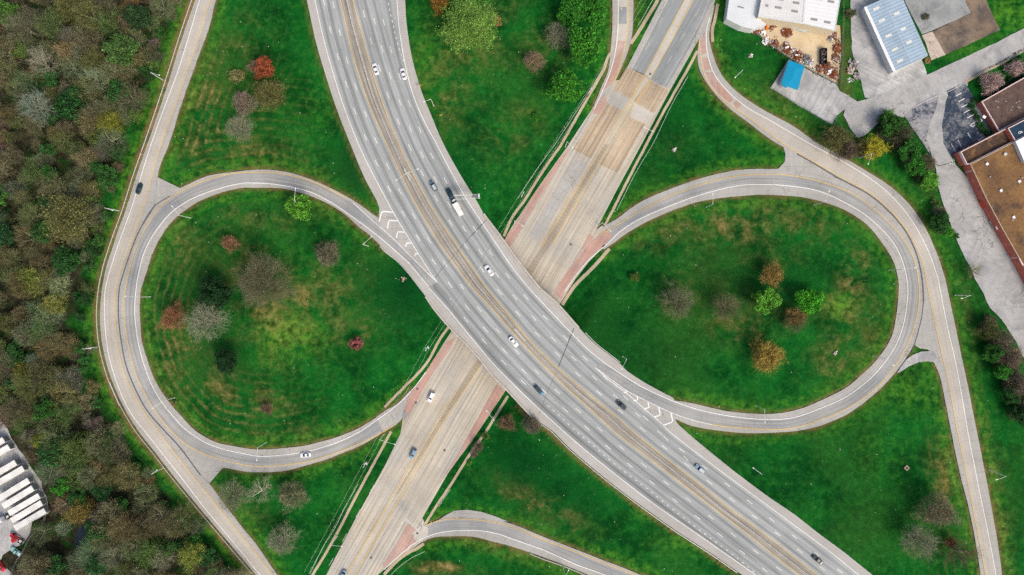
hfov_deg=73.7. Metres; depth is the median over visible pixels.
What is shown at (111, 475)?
budding tree
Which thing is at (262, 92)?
budding tree
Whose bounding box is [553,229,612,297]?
road surface
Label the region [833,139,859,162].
bare shrub
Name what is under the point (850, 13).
leafy shrub
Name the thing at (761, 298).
leafy tree
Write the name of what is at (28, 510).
box trailer
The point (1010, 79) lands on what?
hedge bush
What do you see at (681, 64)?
road surface
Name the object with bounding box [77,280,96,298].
budding tree
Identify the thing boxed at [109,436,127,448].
bare tree
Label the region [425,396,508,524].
sidewalk
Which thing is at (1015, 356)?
bare tree
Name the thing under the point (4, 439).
box trailer
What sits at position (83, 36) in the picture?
bare tree
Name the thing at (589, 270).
sidewalk
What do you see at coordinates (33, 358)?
bare tree
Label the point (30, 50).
bare tree
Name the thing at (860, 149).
hedge shrub
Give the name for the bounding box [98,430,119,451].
budding tree
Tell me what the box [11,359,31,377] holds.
budding tree
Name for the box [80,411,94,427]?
budding tree
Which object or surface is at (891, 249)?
loop ramp
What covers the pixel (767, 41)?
scrap pile
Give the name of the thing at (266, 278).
bare tree
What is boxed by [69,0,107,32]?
budding tree
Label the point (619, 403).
suv car
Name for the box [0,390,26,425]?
bare tree
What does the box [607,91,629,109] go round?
road surface
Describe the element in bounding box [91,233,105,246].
leafy tree
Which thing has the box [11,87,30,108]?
bare tree
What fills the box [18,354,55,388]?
bare tree
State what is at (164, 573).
bare tree
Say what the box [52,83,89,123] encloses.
leafy tree
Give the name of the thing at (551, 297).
overpass
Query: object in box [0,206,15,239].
bare tree
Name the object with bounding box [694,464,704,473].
suv car
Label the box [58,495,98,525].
budding tree
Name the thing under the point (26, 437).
bare tree
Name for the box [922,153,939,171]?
bare tree
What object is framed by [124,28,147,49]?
budding tree
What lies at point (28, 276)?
budding tree
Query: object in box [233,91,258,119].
bare tree
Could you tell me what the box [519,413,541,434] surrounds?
bare shrub
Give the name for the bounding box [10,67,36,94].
bare tree
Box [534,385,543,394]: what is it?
suv car
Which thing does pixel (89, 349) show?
bare tree
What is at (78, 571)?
bare tree
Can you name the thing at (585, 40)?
leafy tree
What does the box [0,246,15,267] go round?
bare tree
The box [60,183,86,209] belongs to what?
bare tree
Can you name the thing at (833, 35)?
scrap pile
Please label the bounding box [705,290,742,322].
bare tree
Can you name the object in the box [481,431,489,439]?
leafy shrub
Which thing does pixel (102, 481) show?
bare tree
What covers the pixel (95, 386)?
budding tree
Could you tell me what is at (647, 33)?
road surface
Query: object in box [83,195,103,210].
budding tree
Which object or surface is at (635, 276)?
leafy shrub
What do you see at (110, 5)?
bare tree
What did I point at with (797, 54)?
scrap pile
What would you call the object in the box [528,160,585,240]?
road surface
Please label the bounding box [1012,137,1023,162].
white roofed building
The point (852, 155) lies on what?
hedge shrub
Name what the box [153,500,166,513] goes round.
leafy tree
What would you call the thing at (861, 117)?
street
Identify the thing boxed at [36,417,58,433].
bare tree
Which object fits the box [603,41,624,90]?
road surface
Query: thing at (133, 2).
bare tree
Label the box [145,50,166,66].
bare tree
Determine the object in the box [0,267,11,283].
bare tree
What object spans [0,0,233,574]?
undergrowth
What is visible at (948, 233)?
leafy shrub
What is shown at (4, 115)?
bare tree
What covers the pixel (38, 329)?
budding tree
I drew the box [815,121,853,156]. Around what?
budding tree
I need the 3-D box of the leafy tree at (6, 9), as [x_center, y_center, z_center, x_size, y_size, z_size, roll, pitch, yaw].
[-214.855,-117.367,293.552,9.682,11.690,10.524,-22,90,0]
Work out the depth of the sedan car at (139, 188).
295.75 m
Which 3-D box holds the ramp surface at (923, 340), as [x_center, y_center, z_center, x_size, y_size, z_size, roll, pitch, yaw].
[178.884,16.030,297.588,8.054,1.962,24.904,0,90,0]
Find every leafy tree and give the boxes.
[0,0,20,27]
[0,184,10,205]
[0,219,15,246]
[2,342,25,366]
[2,373,19,390]
[11,39,27,58]
[12,337,24,347]
[25,75,48,94]
[29,219,53,243]
[32,396,61,421]
[33,66,58,88]
[36,437,67,468]
[37,143,56,157]
[38,194,58,213]
[40,164,57,182]
[43,113,59,125]
[43,553,69,574]
[50,477,71,496]
[51,245,80,275]
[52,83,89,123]
[63,450,88,470]
[66,486,86,506]
[72,291,80,303]
[72,341,85,354]
[73,311,85,321]
[77,353,92,364]
[78,291,95,305]
[79,362,89,373]
[82,259,96,271]
[82,531,99,549]
[83,555,106,574]
[84,239,95,248]
[84,516,109,541]
[85,128,102,146]
[87,157,102,173]
[87,243,103,258]
[89,394,102,408]
[89,482,112,501]
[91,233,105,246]
[94,164,116,187]
[101,209,113,220]
[102,32,139,65]
[104,427,118,439]
[106,144,125,159]
[107,79,130,105]
[107,173,117,187]
[108,498,128,514]
[122,4,152,29]
[128,109,143,123]
[129,462,143,474]
[137,64,150,74]
[140,84,149,95]
[143,68,158,80]
[147,58,161,71]
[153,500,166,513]
[155,541,173,556]
[156,26,168,38]
[170,538,185,551]
[186,532,202,548]
[193,545,220,566]
[253,55,274,77]
[284,194,311,220]
[348,336,362,350]
[430,0,449,18]
[435,0,503,54]
[546,68,585,102]
[557,0,587,27]
[565,23,606,68]
[581,0,606,27]
[751,286,782,314]
[795,288,824,314]
[862,133,893,160]
[880,113,906,136]
[897,139,921,161]
[904,155,926,176]
[920,169,939,190]
[978,69,1004,95]
[981,344,1004,363]
[993,364,1013,379]
[1001,60,1023,76]
[1001,382,1021,404]
[1012,404,1023,423]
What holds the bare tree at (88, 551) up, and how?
on the ground at (838, 482)
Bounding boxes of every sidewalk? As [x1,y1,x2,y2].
[311,431,391,574]
[383,543,423,574]
[384,327,448,407]
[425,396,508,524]
[503,53,610,236]
[561,248,609,305]
[604,51,697,225]
[629,0,658,43]
[711,4,718,41]
[964,48,1023,82]
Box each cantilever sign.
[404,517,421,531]
[454,194,479,199]
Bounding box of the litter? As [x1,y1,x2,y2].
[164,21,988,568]
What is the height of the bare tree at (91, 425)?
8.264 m
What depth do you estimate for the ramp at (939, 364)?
297.51 m
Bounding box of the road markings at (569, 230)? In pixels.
[329,0,929,564]
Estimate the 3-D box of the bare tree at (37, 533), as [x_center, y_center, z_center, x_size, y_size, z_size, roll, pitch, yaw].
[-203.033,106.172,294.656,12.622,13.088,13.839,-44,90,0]
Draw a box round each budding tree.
[0,129,6,146]
[0,338,7,357]
[0,382,13,405]
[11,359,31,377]
[12,221,27,238]
[12,265,48,299]
[13,33,36,51]
[19,160,45,184]
[19,320,56,345]
[29,432,47,448]
[37,178,97,250]
[37,291,70,314]
[46,399,80,430]
[47,36,78,67]
[47,378,79,408]
[48,430,99,472]
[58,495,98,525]
[60,466,86,491]
[65,24,87,37]
[67,75,102,104]
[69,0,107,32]
[75,391,98,410]
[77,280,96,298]
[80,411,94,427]
[82,378,101,394]
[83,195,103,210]
[85,457,106,473]
[88,497,127,535]
[89,107,125,139]
[91,223,106,234]
[93,4,123,37]
[96,460,123,485]
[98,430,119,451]
[106,6,124,17]
[111,24,131,34]
[113,460,144,490]
[123,534,175,574]
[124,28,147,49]
[133,50,152,68]
[133,481,159,506]
[145,472,155,484]
[147,14,162,31]
[177,537,206,574]
[204,564,226,574]
[211,552,224,571]
[226,566,243,574]
[249,76,287,112]
[748,334,787,374]
[758,261,786,288]
[785,307,809,328]
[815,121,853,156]
[970,317,1006,339]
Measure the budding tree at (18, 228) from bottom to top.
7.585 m
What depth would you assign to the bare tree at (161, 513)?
293.14 m
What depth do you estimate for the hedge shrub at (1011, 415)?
294.54 m
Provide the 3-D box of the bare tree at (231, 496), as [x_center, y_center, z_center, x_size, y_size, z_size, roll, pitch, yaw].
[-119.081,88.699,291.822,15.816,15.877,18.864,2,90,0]
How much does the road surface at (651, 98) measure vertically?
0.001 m
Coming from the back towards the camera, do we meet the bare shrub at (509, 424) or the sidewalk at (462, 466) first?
the sidewalk at (462, 466)
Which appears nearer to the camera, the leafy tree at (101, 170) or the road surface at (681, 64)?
the leafy tree at (101, 170)
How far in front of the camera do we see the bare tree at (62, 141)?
292.86 m
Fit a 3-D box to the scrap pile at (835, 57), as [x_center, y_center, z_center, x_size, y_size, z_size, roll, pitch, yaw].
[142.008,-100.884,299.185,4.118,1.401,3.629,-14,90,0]
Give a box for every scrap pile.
[760,29,765,35]
[762,36,769,45]
[771,39,778,47]
[779,41,790,53]
[780,28,792,38]
[790,50,802,62]
[801,53,810,65]
[816,65,823,73]
[823,62,832,73]
[828,32,836,39]
[829,68,839,79]
[831,53,840,61]
[832,43,842,53]
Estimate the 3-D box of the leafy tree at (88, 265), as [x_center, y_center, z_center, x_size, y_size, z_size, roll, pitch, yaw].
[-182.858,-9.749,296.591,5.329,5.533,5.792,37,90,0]
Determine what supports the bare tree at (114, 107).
on the ground at (838, 482)
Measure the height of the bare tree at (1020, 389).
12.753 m
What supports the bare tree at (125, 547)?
on the ground at (838, 482)
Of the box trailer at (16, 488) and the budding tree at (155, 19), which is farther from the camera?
the box trailer at (16, 488)
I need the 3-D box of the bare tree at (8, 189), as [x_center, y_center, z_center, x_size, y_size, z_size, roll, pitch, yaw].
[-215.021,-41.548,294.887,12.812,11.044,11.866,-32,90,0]
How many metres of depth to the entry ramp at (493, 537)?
296.87 m
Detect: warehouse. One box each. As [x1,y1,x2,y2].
[723,0,765,32]
[756,0,805,29]
[798,0,839,36]
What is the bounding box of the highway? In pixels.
[307,0,871,574]
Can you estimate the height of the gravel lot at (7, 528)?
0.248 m
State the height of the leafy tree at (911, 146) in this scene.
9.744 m
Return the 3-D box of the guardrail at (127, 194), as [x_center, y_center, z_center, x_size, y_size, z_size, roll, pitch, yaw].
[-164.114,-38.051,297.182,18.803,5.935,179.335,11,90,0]
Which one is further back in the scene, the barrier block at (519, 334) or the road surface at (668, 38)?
the road surface at (668, 38)
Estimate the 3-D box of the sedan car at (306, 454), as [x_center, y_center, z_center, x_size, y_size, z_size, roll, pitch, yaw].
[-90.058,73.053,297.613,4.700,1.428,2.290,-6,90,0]
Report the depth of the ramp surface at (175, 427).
298.17 m
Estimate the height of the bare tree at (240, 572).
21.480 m
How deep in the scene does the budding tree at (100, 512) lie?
291.05 m
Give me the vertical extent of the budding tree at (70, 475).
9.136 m
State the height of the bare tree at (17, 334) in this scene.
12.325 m
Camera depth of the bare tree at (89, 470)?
292.62 m
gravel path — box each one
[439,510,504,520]
[897,351,936,371]
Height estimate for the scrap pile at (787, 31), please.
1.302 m
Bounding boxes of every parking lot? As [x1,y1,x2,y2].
[771,60,856,123]
[902,94,937,155]
[905,82,990,157]
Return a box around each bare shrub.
[259,402,273,415]
[470,448,478,457]
[472,440,482,453]
[496,414,516,431]
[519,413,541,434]
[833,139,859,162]
[855,135,873,153]
[943,536,956,547]
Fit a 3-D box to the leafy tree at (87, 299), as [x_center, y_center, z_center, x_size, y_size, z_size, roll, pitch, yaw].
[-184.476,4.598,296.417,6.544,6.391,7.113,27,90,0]
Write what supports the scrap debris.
on the yard ground at (810, 44)
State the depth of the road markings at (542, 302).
294.76 m
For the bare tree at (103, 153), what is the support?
on the ground at (838, 482)
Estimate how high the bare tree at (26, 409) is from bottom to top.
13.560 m
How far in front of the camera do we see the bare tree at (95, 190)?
293.30 m
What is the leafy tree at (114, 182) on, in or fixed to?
on the ground at (838, 482)
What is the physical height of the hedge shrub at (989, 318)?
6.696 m
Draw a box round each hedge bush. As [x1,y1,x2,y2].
[967,103,976,109]
[976,121,985,128]
[981,92,987,98]
[1007,77,1014,83]
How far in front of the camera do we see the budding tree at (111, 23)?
288.05 m
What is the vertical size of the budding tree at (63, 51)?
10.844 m
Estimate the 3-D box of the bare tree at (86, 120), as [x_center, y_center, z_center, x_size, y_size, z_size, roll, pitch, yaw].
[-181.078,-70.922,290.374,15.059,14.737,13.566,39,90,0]
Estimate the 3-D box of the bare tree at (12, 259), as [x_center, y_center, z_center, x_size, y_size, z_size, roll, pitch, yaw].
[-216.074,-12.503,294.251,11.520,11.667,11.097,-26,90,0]
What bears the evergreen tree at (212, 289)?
on the ground at (838, 482)
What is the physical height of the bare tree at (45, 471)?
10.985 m
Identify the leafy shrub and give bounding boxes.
[229,69,244,84]
[254,73,261,79]
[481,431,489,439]
[493,15,501,26]
[533,112,540,121]
[629,272,640,281]
[845,7,856,18]
[880,109,894,116]
[914,174,922,184]
[922,13,930,19]
[924,57,930,63]
[927,211,949,233]
[944,224,955,236]
[1013,54,1022,62]
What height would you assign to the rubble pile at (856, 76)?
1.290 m
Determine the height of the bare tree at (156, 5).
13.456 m
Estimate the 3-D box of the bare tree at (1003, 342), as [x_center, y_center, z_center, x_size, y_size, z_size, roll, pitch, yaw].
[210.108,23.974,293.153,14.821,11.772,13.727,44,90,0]
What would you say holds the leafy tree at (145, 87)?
on the ground at (838, 482)
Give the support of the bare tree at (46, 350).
on the ground at (838, 482)
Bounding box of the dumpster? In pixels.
[819,48,826,64]
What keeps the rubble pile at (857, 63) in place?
on the gravel lot at (876, 78)
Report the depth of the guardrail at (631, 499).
292.80 m
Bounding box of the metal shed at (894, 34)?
[860,0,927,73]
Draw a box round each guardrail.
[96,0,191,403]
[109,382,251,573]
[382,248,429,300]
[527,413,736,572]
[531,554,583,574]
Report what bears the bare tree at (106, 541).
on the ground at (838, 482)
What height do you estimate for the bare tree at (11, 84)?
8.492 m
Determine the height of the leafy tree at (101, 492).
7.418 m
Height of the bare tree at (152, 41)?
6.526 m
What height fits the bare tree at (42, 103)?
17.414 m
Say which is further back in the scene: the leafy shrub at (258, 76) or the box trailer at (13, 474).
the box trailer at (13, 474)
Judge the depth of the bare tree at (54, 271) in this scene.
295.79 m
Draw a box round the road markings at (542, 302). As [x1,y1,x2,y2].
[104,0,995,574]
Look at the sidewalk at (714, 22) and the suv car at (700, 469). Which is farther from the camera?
the sidewalk at (714, 22)
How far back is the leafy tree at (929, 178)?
293.44 m
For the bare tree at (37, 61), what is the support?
on the ground at (838, 482)
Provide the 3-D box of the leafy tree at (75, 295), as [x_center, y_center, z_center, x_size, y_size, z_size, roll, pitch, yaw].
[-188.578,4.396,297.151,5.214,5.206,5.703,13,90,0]
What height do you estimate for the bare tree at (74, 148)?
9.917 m
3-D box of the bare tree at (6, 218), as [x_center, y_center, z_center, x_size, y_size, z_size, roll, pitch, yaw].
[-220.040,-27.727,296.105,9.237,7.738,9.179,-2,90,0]
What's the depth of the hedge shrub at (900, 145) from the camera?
295.90 m
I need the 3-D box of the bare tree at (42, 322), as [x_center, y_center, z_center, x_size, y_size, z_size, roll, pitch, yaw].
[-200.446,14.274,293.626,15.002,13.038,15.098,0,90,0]
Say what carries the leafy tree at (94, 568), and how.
on the ground at (838, 482)
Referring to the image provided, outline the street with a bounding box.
[843,28,1023,137]
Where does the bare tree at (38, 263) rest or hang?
on the ground at (838, 482)
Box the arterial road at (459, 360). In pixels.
[327,0,714,574]
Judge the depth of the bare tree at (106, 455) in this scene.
293.55 m
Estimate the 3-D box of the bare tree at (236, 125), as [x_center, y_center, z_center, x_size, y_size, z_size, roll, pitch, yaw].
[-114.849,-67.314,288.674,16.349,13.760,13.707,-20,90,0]
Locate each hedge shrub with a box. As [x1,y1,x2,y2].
[839,138,850,150]
[843,147,856,158]
[845,129,852,141]
[854,140,865,156]
[877,114,882,123]
[893,141,904,150]
[930,198,939,205]
[930,204,948,214]
[982,314,999,326]
[1003,374,1020,385]
[1007,409,1019,421]
[1013,399,1023,410]
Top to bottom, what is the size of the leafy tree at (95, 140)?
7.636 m
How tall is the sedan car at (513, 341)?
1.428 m
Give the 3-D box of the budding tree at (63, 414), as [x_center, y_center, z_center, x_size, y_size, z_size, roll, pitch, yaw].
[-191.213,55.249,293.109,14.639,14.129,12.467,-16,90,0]
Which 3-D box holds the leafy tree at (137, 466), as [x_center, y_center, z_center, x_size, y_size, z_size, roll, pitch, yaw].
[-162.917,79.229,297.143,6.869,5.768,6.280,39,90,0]
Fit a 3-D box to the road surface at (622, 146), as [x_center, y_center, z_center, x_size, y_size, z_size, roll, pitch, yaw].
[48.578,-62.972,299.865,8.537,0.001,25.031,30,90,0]
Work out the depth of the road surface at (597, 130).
299.87 m
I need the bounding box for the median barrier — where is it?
[346,0,808,574]
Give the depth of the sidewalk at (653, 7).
299.86 m
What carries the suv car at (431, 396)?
on the arterial road at (459, 360)
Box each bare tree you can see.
[0,11,47,53]
[0,33,22,74]
[0,62,22,80]
[0,71,9,88]
[0,101,20,125]
[0,113,10,132]
[0,130,16,145]
[0,138,10,157]
[0,141,26,166]
[0,158,16,184]
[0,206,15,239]
[0,214,14,226]
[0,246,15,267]
[0,263,31,288]
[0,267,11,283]
[0,291,6,308]
[0,310,24,337]
[0,350,19,378]
[0,362,14,384]
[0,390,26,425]
[0,397,18,433]
[1,177,28,199]
[1,248,26,269]
[2,77,27,97]
[3,269,41,299]
[4,0,21,4]
[6,114,26,129]
[7,362,56,405]
[8,312,41,346]
[9,409,40,437]
[9,566,25,574]
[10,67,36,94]
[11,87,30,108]
[11,189,32,205]
[11,200,51,227]
[11,303,31,321]
[12,2,35,20]
[13,84,55,124]
[13,397,41,422]
[14,3,54,41]
[14,222,53,264]
[15,170,30,184]
[17,555,40,574]
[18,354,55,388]
[19,427,39,447]
[20,111,49,140]
[20,549,55,574]
[21,153,48,169]
[22,46,65,77]
[22,297,44,314]
[22,446,41,462]
[23,45,56,65]
[23,62,45,82]
[23,352,45,367]
[24,243,48,264]
[25,520,58,546]
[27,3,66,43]
[27,253,52,274]
[27,305,66,333]
[27,545,46,561]
[28,463,64,486]
[29,338,59,361]
[30,137,45,151]
[32,152,54,167]
[32,382,59,399]
[32,421,78,452]
[33,267,56,290]
[33,350,56,364]
[34,325,62,344]
[35,172,75,202]
[36,40,56,57]
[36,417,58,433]
[40,86,57,109]
[43,363,74,387]
[45,228,69,250]
[46,0,90,26]
[46,331,69,351]
[47,125,70,140]
[47,273,72,297]
[48,312,67,326]
[49,268,74,279]
[49,453,72,478]
[50,129,76,153]
[50,494,69,514]
[52,120,73,137]
[53,55,71,66]
[53,365,87,393]
[53,520,72,538]
[54,79,73,104]
[54,332,80,357]
[58,24,78,42]
[58,396,82,414]
[60,57,86,78]
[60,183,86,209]
[63,229,87,248]
[64,178,84,197]
[65,24,105,66]
[65,140,87,163]
[65,168,81,183]
[65,546,93,574]
[67,351,80,361]
[67,564,89,574]
[69,41,92,64]
[70,147,103,173]
[73,106,102,139]
[73,163,91,182]
[74,45,106,78]
[75,465,102,490]
[75,538,113,569]
[77,178,101,203]
[77,446,107,474]
[79,61,108,96]
[79,249,95,262]
[80,98,119,131]
[81,421,117,457]
[82,199,107,226]
[82,343,97,354]
[84,523,120,553]
[86,415,104,433]
[87,88,102,105]
[88,65,105,83]
[90,138,117,161]
[91,0,122,22]
[91,435,122,469]
[92,125,127,158]
[93,87,127,119]
[95,473,115,489]
[98,55,125,84]
[99,543,131,570]
[101,509,143,552]
[103,442,133,470]
[104,73,128,91]
[105,185,115,192]
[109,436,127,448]
[109,507,131,523]
[110,419,126,436]
[111,161,124,173]
[112,535,147,562]
[112,556,136,574]
[113,12,131,33]
[113,71,133,84]
[114,80,151,115]
[116,110,131,127]
[117,58,138,79]
[119,0,147,17]
[129,567,151,574]
[130,506,161,544]
[131,495,156,518]
[134,90,152,103]
[139,43,155,60]
[140,466,154,479]
[142,498,177,529]
[144,516,164,539]
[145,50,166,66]
[147,37,160,50]
[148,548,178,573]
[149,0,178,22]
[150,28,162,42]
[154,566,184,574]
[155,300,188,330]
[157,500,198,539]
[162,7,177,21]
[165,0,184,7]
[180,302,233,346]
[189,516,209,534]
[212,476,250,516]
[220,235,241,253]
[221,565,257,574]
[225,111,255,147]
[229,249,299,310]
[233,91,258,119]
[244,473,273,503]
[245,59,259,73]
[266,516,306,555]
[277,479,311,514]
[316,239,340,266]
[522,50,547,73]
[541,22,570,51]
[655,275,694,320]
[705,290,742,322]
[782,309,809,334]
[879,115,919,147]
[899,524,945,563]
[911,488,963,527]
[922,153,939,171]
[939,533,989,570]
[965,262,984,280]
[988,327,1017,350]
[996,342,1023,373]
[1000,371,1023,397]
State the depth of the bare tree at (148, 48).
290.68 m
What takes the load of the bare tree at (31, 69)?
on the ground at (838, 482)
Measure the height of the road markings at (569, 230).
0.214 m
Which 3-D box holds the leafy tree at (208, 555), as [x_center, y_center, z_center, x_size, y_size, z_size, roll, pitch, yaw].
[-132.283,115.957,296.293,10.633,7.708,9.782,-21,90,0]
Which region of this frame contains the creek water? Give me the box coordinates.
[74,498,105,548]
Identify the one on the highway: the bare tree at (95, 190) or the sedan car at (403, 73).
the sedan car at (403, 73)
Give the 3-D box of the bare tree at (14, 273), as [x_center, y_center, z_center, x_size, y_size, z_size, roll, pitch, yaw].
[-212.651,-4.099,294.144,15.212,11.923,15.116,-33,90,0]
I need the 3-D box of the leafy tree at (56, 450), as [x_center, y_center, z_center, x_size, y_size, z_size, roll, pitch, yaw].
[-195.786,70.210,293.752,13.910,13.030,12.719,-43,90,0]
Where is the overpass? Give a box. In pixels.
[425,213,578,416]
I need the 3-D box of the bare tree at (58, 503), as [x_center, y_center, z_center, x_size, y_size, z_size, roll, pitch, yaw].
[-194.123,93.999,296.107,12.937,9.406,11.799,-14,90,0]
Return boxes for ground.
[0,0,1023,574]
[759,25,840,82]
[904,0,970,33]
[922,32,945,59]
[933,0,999,53]
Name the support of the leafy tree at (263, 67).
on the ground at (838, 482)
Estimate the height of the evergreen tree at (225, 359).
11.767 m
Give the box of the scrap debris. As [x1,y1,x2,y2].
[752,30,841,82]
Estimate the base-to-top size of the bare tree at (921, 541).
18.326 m
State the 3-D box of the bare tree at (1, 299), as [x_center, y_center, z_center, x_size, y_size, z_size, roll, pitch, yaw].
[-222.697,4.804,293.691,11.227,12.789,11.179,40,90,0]
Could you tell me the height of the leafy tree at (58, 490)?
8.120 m
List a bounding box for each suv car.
[0,561,5,571]
[427,391,434,401]
[429,180,437,191]
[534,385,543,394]
[616,400,626,409]
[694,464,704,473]
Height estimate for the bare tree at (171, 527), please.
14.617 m
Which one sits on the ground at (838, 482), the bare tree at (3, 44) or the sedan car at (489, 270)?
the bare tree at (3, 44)
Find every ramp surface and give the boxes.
[105,0,271,574]
[124,173,436,465]
[155,177,179,207]
[201,467,222,482]
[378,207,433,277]
[416,519,631,574]
[596,175,918,428]
[604,0,627,90]
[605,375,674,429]
[699,32,994,574]
[700,33,706,54]
[702,58,710,69]
[706,72,732,101]
[733,100,740,108]
[778,147,833,176]
[914,304,931,350]
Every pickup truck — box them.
[10,546,21,556]
[446,188,455,202]
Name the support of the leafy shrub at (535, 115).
on the ground at (838, 482)
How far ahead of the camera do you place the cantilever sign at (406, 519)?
292.58 m
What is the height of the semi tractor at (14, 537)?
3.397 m
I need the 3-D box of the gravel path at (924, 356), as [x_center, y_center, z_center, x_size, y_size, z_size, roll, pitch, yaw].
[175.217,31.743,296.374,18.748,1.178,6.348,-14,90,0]
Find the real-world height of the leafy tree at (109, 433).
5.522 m
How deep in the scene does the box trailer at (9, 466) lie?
295.68 m
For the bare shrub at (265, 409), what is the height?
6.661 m
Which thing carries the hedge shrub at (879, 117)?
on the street
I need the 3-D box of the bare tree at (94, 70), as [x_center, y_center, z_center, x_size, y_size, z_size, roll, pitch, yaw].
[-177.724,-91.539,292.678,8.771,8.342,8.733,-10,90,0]
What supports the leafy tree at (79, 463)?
on the ground at (838, 482)
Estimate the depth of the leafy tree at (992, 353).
292.25 m
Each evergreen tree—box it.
[197,275,234,310]
[214,349,237,374]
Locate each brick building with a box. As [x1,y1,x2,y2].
[953,128,1013,166]
[962,143,1023,282]
[977,77,1023,132]
[1004,119,1023,141]
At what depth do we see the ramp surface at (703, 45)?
299.82 m
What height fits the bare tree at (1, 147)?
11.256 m
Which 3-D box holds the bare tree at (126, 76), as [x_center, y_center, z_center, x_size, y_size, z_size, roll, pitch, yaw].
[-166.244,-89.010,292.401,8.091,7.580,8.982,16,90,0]
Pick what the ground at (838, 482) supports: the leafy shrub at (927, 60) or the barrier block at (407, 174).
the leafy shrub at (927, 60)
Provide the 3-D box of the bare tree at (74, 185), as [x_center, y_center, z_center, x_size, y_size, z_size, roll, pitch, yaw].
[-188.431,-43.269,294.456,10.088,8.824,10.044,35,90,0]
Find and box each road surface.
[118,9,923,561]
[382,524,414,566]
[395,359,481,495]
[403,410,407,420]
[405,338,454,415]
[413,525,427,540]
[441,385,504,480]
[505,149,568,246]
[526,144,607,275]
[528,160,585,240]
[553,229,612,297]
[574,103,620,157]
[583,233,592,248]
[587,226,607,244]
[593,95,606,113]
[600,117,644,172]
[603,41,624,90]
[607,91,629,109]
[613,67,643,97]
[619,7,626,23]
[627,0,667,68]
[630,0,713,86]
[630,102,653,123]
[633,81,668,112]
[645,0,691,77]
[667,1,713,88]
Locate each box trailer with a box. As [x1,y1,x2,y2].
[0,436,8,445]
[0,443,14,455]
[0,459,20,475]
[0,464,28,485]
[0,476,33,500]
[2,484,37,508]
[8,492,44,515]
[10,499,46,522]
[13,506,49,530]
[452,202,463,216]
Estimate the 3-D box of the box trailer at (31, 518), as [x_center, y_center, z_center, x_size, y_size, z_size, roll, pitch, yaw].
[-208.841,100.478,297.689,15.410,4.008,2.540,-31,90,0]
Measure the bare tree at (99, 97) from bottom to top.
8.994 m
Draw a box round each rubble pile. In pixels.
[846,66,854,73]
[848,58,859,70]
[853,72,859,79]
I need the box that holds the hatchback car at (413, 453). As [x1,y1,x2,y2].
[409,448,416,458]
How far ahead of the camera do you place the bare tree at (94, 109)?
287.87 m
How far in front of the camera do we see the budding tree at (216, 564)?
296.05 m
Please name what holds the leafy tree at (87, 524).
on the ground at (838, 482)
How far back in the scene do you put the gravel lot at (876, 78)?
299.75 m
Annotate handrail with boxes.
[518,55,607,197]
[616,80,685,210]
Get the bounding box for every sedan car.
[135,183,142,193]
[300,452,310,457]
[372,63,378,74]
[400,68,406,79]
[484,265,493,275]
[508,336,517,346]
[812,555,822,564]
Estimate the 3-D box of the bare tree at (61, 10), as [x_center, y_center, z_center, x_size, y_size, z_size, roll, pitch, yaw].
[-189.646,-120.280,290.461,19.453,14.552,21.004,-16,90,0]
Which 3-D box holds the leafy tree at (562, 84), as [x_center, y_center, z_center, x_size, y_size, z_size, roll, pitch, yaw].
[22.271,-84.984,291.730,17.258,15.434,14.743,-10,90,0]
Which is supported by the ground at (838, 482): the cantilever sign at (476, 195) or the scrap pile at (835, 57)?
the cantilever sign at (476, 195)
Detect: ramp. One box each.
[100,0,276,574]
[119,170,410,473]
[423,517,639,574]
[594,0,632,104]
[603,169,922,432]
[697,5,1001,574]
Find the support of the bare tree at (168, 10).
on the ground at (838, 482)
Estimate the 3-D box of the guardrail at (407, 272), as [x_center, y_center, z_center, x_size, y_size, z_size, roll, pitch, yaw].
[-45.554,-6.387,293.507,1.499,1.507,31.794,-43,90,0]
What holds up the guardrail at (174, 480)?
on the ground at (838, 482)
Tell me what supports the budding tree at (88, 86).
on the ground at (838, 482)
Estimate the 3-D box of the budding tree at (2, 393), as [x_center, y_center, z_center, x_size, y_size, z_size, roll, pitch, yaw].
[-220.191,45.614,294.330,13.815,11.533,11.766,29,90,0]
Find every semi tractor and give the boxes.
[0,513,11,523]
[9,532,24,544]
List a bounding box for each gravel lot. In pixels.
[0,425,47,574]
[850,0,926,98]
[892,81,967,117]
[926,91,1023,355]
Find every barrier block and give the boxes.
[404,168,410,180]
[514,328,525,341]
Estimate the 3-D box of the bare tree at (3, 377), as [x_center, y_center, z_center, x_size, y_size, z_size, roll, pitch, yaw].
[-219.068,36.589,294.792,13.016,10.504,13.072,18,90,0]
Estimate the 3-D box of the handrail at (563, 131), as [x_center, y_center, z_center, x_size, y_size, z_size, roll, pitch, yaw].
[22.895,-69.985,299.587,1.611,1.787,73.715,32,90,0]
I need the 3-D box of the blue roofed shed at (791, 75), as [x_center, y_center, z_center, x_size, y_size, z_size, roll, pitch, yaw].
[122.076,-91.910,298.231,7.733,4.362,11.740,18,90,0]
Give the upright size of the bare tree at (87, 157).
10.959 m
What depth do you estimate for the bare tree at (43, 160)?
294.25 m
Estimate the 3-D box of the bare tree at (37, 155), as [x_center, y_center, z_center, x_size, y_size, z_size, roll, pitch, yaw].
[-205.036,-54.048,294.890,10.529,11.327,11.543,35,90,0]
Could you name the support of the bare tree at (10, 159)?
on the ground at (838, 482)
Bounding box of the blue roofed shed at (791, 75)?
[779,60,804,91]
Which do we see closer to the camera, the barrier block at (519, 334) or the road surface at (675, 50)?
the barrier block at (519, 334)
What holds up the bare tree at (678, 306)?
on the ground at (838, 482)
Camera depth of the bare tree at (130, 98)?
289.63 m
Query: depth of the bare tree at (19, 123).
296.56 m

